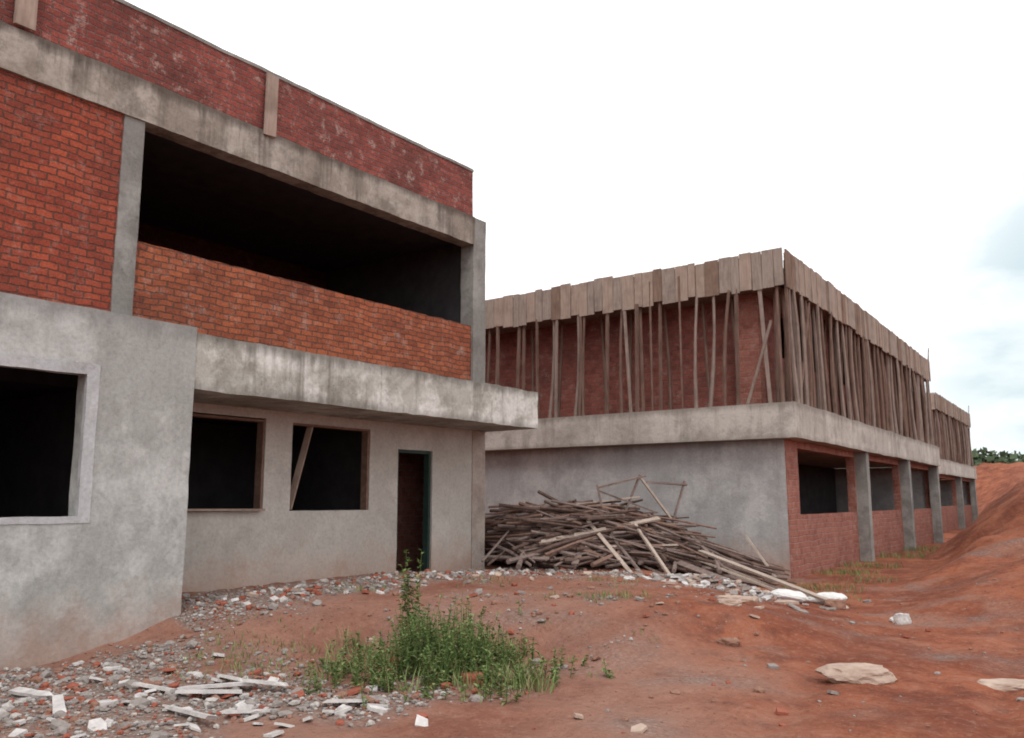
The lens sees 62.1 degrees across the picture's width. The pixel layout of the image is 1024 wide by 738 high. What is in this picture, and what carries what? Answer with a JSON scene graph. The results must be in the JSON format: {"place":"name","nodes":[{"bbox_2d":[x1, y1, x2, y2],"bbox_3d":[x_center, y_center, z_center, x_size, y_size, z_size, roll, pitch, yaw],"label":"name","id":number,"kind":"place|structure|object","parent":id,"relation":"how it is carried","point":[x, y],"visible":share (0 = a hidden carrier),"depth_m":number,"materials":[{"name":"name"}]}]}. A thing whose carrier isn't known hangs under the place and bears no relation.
{"place":"outdoors","nodes":[
{"label":"outdoors","id":0,"kind":"place"},
{"bbox_2d":[326,244,460,322],"bbox_3d":[-3.899,1.023,18.634,7.314,6.537,0.042,-6,-11,36],"label":"end wall inner face","id":1,"kind":"object","parent":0,"point":[427,282],"visible":0.09,"depth_m":17.63},
{"bbox_2d":[461,217,485,382],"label":"end column","id":2,"kind":"structure","parent":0,"point":[473,275],"depth_m":16.61,"materials":[{"name":"grey concrete"}]},
{"bbox_2d":[0,462,1023,737],"bbox_3d":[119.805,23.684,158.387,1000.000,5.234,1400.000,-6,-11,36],"label":"ground","id":3,"kind":"structure","parent":0,"point":[954,698],"depth_m":8.71,"materials":[{"name":"red soil"}]},
{"bbox_2d":[0,292,196,670],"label":"front block wall","id":4,"kind":"structure","parent":3,"relation":"on","point":[111,570],"depth_m":9.16,"materials":[{"name":"paint"}]},
{"bbox_2d":[0,352,100,524],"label":"window surround","id":5,"kind":"object","parent":4,"relation":"attached to","point":[91,372],"visible":1,"depth_m":8.93,"materials":[{"name":"grey concrete"}]},
{"bbox_2d":[0,69,124,311],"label":"brick wall","id":6,"kind":"structure","parent":4,"relation":"on","point":[60,158],"depth_m":10.23,"materials":[{"name":"red brick"}]},
{"bbox_2d":[110,115,144,314],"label":"column","id":7,"kind":"structure","parent":6,"relation":"attached to","point":[123,276],"depth_m":10.91,"materials":[{"name":"concrete"}]},
{"bbox_2d":[0,21,473,246],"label":"ring beam","id":8,"kind":"structure","parent":7,"relation":"on","point":[163,113],"depth_m":12.16,"materials":[{"name":"concrete"}]},
{"bbox_2d":[0,0,472,215],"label":"parapet brick","id":9,"kind":"object","parent":8,"relation":"on","point":[118,36],"visible":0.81,"depth_m":12.41,"materials":[{"name":"red brick"}]},
{"bbox_2d":[114,0,473,171],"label":"parapet cap","id":10,"kind":"object","parent":9,"relation":"on","point":[159,19],"visible":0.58,"depth_m":13.08,"materials":[{"name":"grey concrete"}]},
{"bbox_2d":[8,674,366,719],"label":"broken roof sheets","id":11,"kind":"object","parent":3,"relation":"on","point":[58,703],"visible":0.97,"depth_m":6.96,"materials":[{"name":"concrete"}]},
{"bbox_2d":[182,402,471,591],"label":"ground floor wall","id":12,"kind":"structure","parent":3,"relation":"on","point":[276,540],"depth_m":13.05,"materials":[{"name":"paint"}]},
{"bbox_2d":[13,0,312,510],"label":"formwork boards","id":13,"kind":"object","parent":12,"relation":"on","point":[25,13],"visible":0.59,"depth_m":12.80,"materials":[{"name":"brown wood"}]},
{"bbox_2d":[192,413,369,508],"bbox_3d":[-3.497,1.422,12.516,0.147,1.307,3.655,-6,-11,36],"label":"window casing","id":14,"kind":"object","parent":12,"relation":"attached to","point":[258,484],"depth_m":12.37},
{"bbox_2d":[193,332,537,431],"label":"canopy slab","id":15,"kind":"structure","parent":12,"relation":"on","point":[236,372],"depth_m":12.17,"materials":[{"name":"concrete"}]},
{"bbox_2d":[132,241,470,380],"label":"balcony brick wall","id":16,"kind":"structure","parent":15,"relation":"on","point":[206,296],"depth_m":12.92,"materials":[{"name":"red brick"}]},
{"bbox_2d":[396,450,430,570],"bbox_3d":[-1.968,2.592,14.870,0.652,2.305,0.860,-6,-11,36],"label":"door frame","id":17,"kind":"structure","parent":12,"relation":"attached to","point":[426,508],"depth_m":15.00,"materials":[{"name":"green paint"}]},
{"bbox_2d":[396,549,423,640],"bbox_3d":[-1.111,2.480,9.293,0.361,0.992,0.344,4,-9,-22],"label":"tall weed","id":18,"kind":"object","parent":3,"relation":"on","point":[406,595],"visible":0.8,"depth_m":9.28,"materials":[{"name":"green plant"}]},
{"bbox_2d":[298,590,616,707],"bbox_3d":[-0.689,2.522,8.050,2.799,0.822,3.106,4,-10,-23],"label":"weed clump","id":19,"kind":"object","parent":3,"relation":"on","point":[445,665],"visible":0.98,"depth_m":7.74,"materials":[{"name":"green plant"}]},
{"bbox_2d":[459,671,483,683],"bbox_3d":[-0.350,2.756,7.554,0.218,0.118,0.194,-6,-11,36],"label":"rock","id":20,"kind":"object","parent":3,"relation":"on","point":[473,676],"visible":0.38,"depth_m":7.48,"materials":[{"name":"stone"}]},
{"bbox_2d":[471,431,484,569],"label":"corner column","id":21,"kind":"structure","parent":3,"relation":"on","point":[478,507],"depth_m":16.05,"materials":[{"name":"concrete"}]},
{"bbox_2d":[0,564,1023,737],"bbox_3d":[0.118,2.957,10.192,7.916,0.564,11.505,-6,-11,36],"label":"rubble","id":22,"kind":"object","parent":3,"relation":"on","point":[421,721],"visible":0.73,"depth_m":7.77,"materials":[{"name":"grey gravel"}]},
{"bbox_2d":[485,439,790,578],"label":"front wall","id":23,"kind":"structure","parent":3,"relation":"on","point":[734,493],"depth_m":19.20,"materials":[{"name":"grey concrete"}]},
{"bbox_2d":[481,474,829,601],"bbox_3d":[1.679,3.154,16.769,8.315,2.141,5.491,-3,-9,18],"label":"wood pile","id":24,"kind":"object","parent":3,"relation":"on","point":[572,534],"visible":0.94,"depth_m":16.07,"materials":[{"name":"brown wood"}]},
{"bbox_2d":[715,637,740,646],"bbox_3d":[2.298,2.901,8.997,0.191,0.102,0.249,7,-11,-39],"label":"rock","id":25,"kind":"object","parent":3,"relation":"on","point":[730,642],"visible":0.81,"depth_m":8.93,"materials":[{"name":"brown stone"}]},
{"bbox_2d":[717,598,741,606],"bbox_3d":[2.511,2.700,9.811,0.282,0.088,0.206,-2,-9,13],"label":"rock","id":26,"kind":"object","parent":3,"relation":"on","point":[732,602],"visible":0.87,"depth_m":9.75,"materials":[{"name":"beige stone"}]},
{"bbox_2d":[714,595,752,602],"bbox_3d":[2.736,2.848,10.516,0.469,0.089,0.198,0,-9,1],"label":"rock","id":27,"kind":"object","parent":3,"relation":"on","point":[743,599],"visible":0.62,"depth_m":10.44,"materials":[{"name":"beige stone"}]},
{"bbox_2d":[771,589,808,602],"bbox_3d":[4.223,3.455,12.947,0.553,0.204,0.378,-1,-9,8],"label":"cement sack","id":28,"kind":"object","parent":3,"relation":"on","point":[787,594],"visible":0.88,"depth_m":12.81,"materials":[{"name":"paper"}]},
{"bbox_2d":[798,464,836,513],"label":"wall","id":29,"kind":"structure","parent":3,"relation":"on","point":[817,490],"depth_m":32.19,"materials":[{"name":"concrete"}]},
{"bbox_2d":[485,402,940,468],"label":"slab","id":30,"kind":"structure","parent":29,"relation":"on","point":[800,422],"depth_m":19.95,"materials":[{"name":"grey concrete"}]},
{"bbox_2d":[485,295,769,418],"bbox_3d":[1.152,0.098,22.539,11.516,2.639,0.196,-6,-11,36],"label":"front brick","id":31,"kind":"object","parent":30,"relation":"on","point":[594,394],"visible":0.29,"depth_m":21.17,"materials":[{"name":"red brick"}]},
{"bbox_2d":[486,260,935,445],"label":"wooden props","id":32,"kind":"object","parent":30,"relation":"on","point":[901,414],"visible":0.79,"depth_m":20.64,"materials":[{"name":"brown wood"}]},
{"bbox_2d":[485,247,930,381],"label":"formwork fascia","id":33,"kind":"structure","parent":32,"relation":"attached to","point":[706,281],"depth_m":20.62,"materials":[{"name":"brown wood"}]},
{"bbox_2d":[738,293,766,404],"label":"corner brick pier","id":34,"kind":"structure","parent":30,"relation":"on","point":[750,341],"depth_m":18.94,"materials":[{"name":"red brick"}]},
{"bbox_2d":[767,297,896,428],"bbox_3d":[10.693,0.687,26.359,0.194,2.646,17.426,-6,-11,34],"label":"side brick","id":35,"kind":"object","parent":30,"relation":"on","point":[770,312],"visible":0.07,"depth_m":19.56,"materials":[{"name":"red brick"}]},
{"bbox_2d":[806,592,846,604],"bbox_3d":[4.845,3.543,13.098,0.611,0.208,0.411,-6,-11,36],"label":"cement sack","id":36,"kind":"object","parent":3,"relation":"on","point":[830,595],"visible":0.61,"depth_m":12.99,"materials":[{"name":"paper"}]},
{"bbox_2d":[824,599,846,609],"bbox_3d":[4.753,3.483,12.486,0.290,0.190,0.330,-6,-11,36],"label":"rock","id":37,"kind":"object","parent":3,"relation":"on","point":[839,604],"visible":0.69,"depth_m":12.40,"materials":[{"name":"brown stone"}]},
{"bbox_2d":[815,662,896,684],"bbox_3d":[3.119,2.764,7.683,0.708,0.160,0.416,0,-9,0],"label":"rock","id":38,"kind":"object","parent":3,"relation":"on","point":[859,673],"visible":0.95,"depth_m":7.56,"materials":[{"name":"beige stone"}]},
{"bbox_2d":[784,439,933,578],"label":"side wall","id":39,"kind":"structure","parent":3,"relation":"on","point":[822,541],"depth_m":21.01,"materials":[{"name":"red brick"}]},
{"bbox_2d":[854,451,874,561],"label":"column","id":40,"kind":"structure","parent":3,"relation":"on","point":[864,509],"depth_m":22.58,"materials":[{"name":"concrete"}]},
{"bbox_2d":[835,468,926,512],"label":"end wall","id":41,"kind":"structure","parent":3,"relation":"on","point":[881,488],"depth_m":33.72,"materials":[{"name":"paint"}]},
{"bbox_2d":[893,613,911,624],"bbox_3d":[5.042,3.251,10.972,0.209,0.192,0.152,-6,-11,36],"label":"broken concrete block","id":42,"kind":"object","parent":3,"relation":"on","point":[901,619],"depth_m":10.93,"materials":[{"name":"grey concrete"}]},
{"bbox_2d":[899,460,915,550],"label":"column","id":43,"kind":"structure","parent":3,"relation":"on","point":[907,502],"depth_m":27.52,"materials":[{"name":"concrete"}]},
{"bbox_2d":[928,466,943,542],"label":"column","id":44,"kind":"structure","parent":3,"relation":"on","point":[934,487],"depth_m":32.22,"materials":[{"name":"concrete"}]},
{"bbox_2d":[939,480,967,505],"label":"end wall","id":45,"kind":"structure","parent":3,"relation":"on","point":[946,492],"depth_m":53.70,"materials":[{"name":"paint"}]},
{"bbox_2d":[939,475,972,532],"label":"side wall","id":46,"kind":"structure","parent":3,"relation":"on","point":[950,522],"depth_m":46.88,"materials":[{"name":"red brick"}]},
{"bbox_2d":[841,459,976,479],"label":"slab","id":47,"kind":"structure","parent":46,"relation":"on","point":[951,468],"depth_m":46.26,"materials":[{"name":"grey concrete"}]},
{"bbox_2d":[932,405,973,466],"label":"wooden props","id":48,"kind":"object","parent":47,"relation":"on","point":[954,445],"visible":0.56,"depth_m":46.72,"materials":[{"name":"brown wood"}]},
{"bbox_2d":[913,392,970,427],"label":"formwork fascia","id":49,"kind":"structure","parent":48,"relation":"attached to","point":[940,403],"depth_m":46.33,"materials":[{"name":"brown wood"}]},
{"bbox_2d":[955,477,965,528],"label":"column","id":50,"kind":"structure","parent":3,"relation":"on","point":[960,502],"depth_m":47.45,"materials":[{"name":"concrete"}]},
{"bbox_2d":[969,479,977,521],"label":"column","id":51,"kind":"structure","parent":3,"relation":"on","point":[973,494],"depth_m":52.52,"materials":[{"name":"concrete"}]},
{"bbox_2d":[972,447,1023,465],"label":"distant trees","id":52,"kind":"object","parent":3,"relation":"on","point":[979,458],"visible":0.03,"depth_m":94.70,"materials":[{"name":"green plant"}]},
{"bbox_2d":[977,678,1023,691],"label":"rock","id":53,"kind":"object","parent":3,"relation":"on","point":[1005,684],"visible":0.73,"depth_m":7.44,"materials":[{"name":"beige stone"}]},
{"bbox_2d":[168,544,938,702],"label":"grass","id":54,"kind":"structure","parent":0,"point":[897,555],"depth_m":10.76,"materials":[{"name":"green plant"}]},
{"bbox_2d":[124,0,1023,459],"label":"sky","id":55,"kind":"structure","parent":0,"point":[879,144],"materials":[{"name":"white"}]},
{"bbox_2d":[778,269,861,384],"bbox_3d":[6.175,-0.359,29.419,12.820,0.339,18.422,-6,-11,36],"label":"brick wall","id":56,"kind":"structure","parent":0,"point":[782,328],"depth_m":25.52,"materials":[{"name":"brick"}]},
{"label":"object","id":57,"kind":"structure","parent":0,"visible":0},
{"bbox_2d":[290,425,361,510],"bbox_3d":[-5.311,2.578,16.461,7.539,2.831,0.132,-6,-11,36],"label":"partition","id":58,"kind":"object","parent":57,"relation":"on","point":[330,478],"visible":0.08,"depth_m":14.93,"materials":[{"name":"concrete"}]},
{"bbox_2d":[397,453,423,567],"bbox_3d":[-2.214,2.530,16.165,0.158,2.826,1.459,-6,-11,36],"label":"door","id":59,"kind":"structure","parent":57,"relation":"on","point":[410,503],"depth_m":16.36,"materials":[{"name":"brown wood"}]},
{"bbox_3d":[-8.248,1.984,12.603,7.506,2.832,0.162,-6,-11,36],"label":"partition","id":60,"kind":"object","parent":57,"relation":"on","visible":0},
{"bbox_2d":[0,367,256,426],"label":"floor slab","id":61,"kind":"structure","parent":60,"relation":"on","point":[15,383],"depth_m":10.49,"materials":[{"name":"concrete"}]},
{"bbox_2d":[137,222,326,288],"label":"wall","id":62,"kind":"structure","parent":61,"relation":"on","point":[187,244],"depth_m":17.23,"materials":[{"name":"brick"}]},
{"bbox_2d":[138,132,452,272],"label":"roof slab","id":63,"kind":"structure","parent":62,"relation":"on","point":[191,192],"depth_m":15.47,"materials":[{"name":"concrete"}]}
]}

